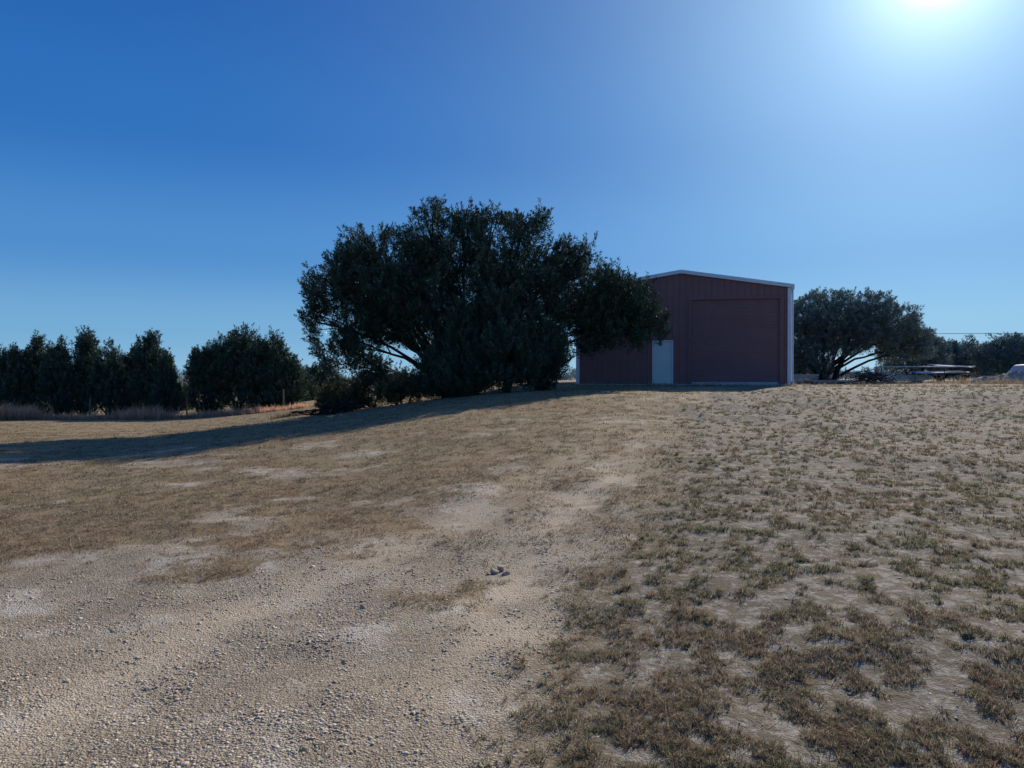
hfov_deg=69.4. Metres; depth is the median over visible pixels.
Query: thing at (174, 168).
sky
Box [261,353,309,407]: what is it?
cedar tree
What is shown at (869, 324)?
oak tree
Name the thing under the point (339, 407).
brush pile
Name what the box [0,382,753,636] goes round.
grass
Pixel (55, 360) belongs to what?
cedar tree
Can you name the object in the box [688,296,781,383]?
door
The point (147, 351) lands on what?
cedar tree
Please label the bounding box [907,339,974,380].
oak tree
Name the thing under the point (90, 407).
wire fence
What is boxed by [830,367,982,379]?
wire fence
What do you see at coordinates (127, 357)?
cedar tree
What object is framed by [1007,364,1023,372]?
tarp covered load
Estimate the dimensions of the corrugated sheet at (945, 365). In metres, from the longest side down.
2.400 x 1.100 x 0.040 m
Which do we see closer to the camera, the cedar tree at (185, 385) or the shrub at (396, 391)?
the shrub at (396, 391)
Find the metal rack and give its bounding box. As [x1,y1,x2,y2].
[876,366,975,381]
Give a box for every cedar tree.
[0,342,39,409]
[11,330,56,414]
[32,334,84,415]
[57,324,103,415]
[79,337,132,415]
[112,343,144,409]
[120,329,169,411]
[145,350,185,415]
[178,381,196,410]
[182,340,235,413]
[203,321,261,410]
[232,324,295,408]
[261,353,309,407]
[302,364,320,400]
[305,363,323,399]
[308,360,347,390]
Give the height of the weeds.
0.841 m
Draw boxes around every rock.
[490,568,498,573]
[497,565,503,571]
[501,571,510,575]
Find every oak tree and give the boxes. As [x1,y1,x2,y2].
[791,286,939,379]
[874,324,954,377]
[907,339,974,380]
[935,334,991,379]
[971,332,1023,375]
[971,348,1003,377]
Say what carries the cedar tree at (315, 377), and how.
on the ground at (388, 649)
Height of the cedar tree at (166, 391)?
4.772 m
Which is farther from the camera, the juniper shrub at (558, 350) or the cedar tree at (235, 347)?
the cedar tree at (235, 347)
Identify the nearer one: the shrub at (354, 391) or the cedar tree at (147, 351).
the shrub at (354, 391)
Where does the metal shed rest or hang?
on the ground at (388, 649)
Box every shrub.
[313,377,369,412]
[336,365,395,407]
[369,369,428,405]
[406,336,465,400]
[422,292,499,396]
[474,276,550,394]
[514,294,577,390]
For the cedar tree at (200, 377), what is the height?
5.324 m
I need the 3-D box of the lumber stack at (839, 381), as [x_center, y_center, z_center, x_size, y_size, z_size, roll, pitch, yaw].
[17.962,-0.098,41.907,2.634,0.244,1.250,0,1,9]
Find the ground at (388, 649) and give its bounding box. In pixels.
[0,377,1023,767]
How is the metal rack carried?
on the ground at (388, 649)
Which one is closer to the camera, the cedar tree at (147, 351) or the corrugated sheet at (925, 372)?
the corrugated sheet at (925, 372)
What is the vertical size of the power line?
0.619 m
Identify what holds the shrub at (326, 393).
on the ground at (388, 649)
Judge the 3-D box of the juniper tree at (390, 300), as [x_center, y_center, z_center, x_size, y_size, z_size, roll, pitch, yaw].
[-1.047,-3.400,29.500,15.535,8.522,5.734,0,1,0]
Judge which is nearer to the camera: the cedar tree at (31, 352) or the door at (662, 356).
the door at (662, 356)
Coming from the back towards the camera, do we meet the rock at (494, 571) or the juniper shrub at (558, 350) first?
the juniper shrub at (558, 350)
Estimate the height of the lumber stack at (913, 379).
0.519 m
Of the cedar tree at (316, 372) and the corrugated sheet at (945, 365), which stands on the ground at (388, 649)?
the cedar tree at (316, 372)
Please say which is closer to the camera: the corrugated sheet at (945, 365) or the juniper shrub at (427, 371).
the juniper shrub at (427, 371)
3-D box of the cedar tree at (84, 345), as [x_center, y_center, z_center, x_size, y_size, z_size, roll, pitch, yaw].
[-28.855,-0.844,50.040,3.662,6.537,3.828,0,1,0]
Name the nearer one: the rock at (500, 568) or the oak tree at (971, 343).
the rock at (500, 568)
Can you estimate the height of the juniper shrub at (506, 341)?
4.629 m
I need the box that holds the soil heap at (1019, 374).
[968,370,1023,383]
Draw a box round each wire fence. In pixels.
[0,389,283,415]
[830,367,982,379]
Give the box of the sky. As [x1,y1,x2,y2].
[0,0,1023,377]
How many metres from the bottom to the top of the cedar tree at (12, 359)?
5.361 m
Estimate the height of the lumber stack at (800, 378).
0.574 m
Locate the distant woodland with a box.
[177,365,976,383]
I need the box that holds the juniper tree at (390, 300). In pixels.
[293,194,672,404]
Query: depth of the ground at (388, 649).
5.42 m
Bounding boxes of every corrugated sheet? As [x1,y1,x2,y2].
[914,371,970,373]
[928,364,974,367]
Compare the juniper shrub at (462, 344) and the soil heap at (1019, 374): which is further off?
the soil heap at (1019, 374)
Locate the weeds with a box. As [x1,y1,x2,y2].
[575,375,1023,386]
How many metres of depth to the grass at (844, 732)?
4.37 m
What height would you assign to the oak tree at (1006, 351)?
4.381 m
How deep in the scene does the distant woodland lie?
188.06 m
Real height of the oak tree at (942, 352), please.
4.821 m
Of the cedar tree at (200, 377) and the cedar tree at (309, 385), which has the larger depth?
the cedar tree at (309, 385)
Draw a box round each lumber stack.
[791,374,818,383]
[805,380,853,383]
[880,375,928,381]
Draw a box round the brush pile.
[292,395,388,415]
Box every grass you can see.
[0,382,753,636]
[0,399,318,419]
[463,386,1023,767]
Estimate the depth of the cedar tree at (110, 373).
48.92 m
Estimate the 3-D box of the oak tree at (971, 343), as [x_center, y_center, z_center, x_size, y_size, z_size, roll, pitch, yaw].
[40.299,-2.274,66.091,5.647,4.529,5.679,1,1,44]
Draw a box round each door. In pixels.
[652,340,672,383]
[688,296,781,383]
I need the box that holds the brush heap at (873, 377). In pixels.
[845,369,896,382]
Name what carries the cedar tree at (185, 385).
on the ground at (388, 649)
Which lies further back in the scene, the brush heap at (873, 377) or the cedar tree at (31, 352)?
the cedar tree at (31, 352)
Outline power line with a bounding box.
[934,333,1013,333]
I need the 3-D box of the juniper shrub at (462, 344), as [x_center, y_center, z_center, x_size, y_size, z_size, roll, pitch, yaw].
[-1.702,-1.305,27.932,2.886,4.300,3.048,0,1,-26]
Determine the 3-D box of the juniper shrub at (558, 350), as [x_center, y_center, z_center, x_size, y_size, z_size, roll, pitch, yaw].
[1.108,-1.433,28.108,2.650,4.039,2.782,0,1,-16]
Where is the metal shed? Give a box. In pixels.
[576,270,794,385]
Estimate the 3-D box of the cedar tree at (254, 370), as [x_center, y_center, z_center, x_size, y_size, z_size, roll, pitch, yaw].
[-16.541,-1.030,50.079,4.324,6.065,4.431,0,1,0]
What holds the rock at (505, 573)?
on the ground at (388, 649)
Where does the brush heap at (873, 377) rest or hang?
on the ground at (388, 649)
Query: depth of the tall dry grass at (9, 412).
44.56 m

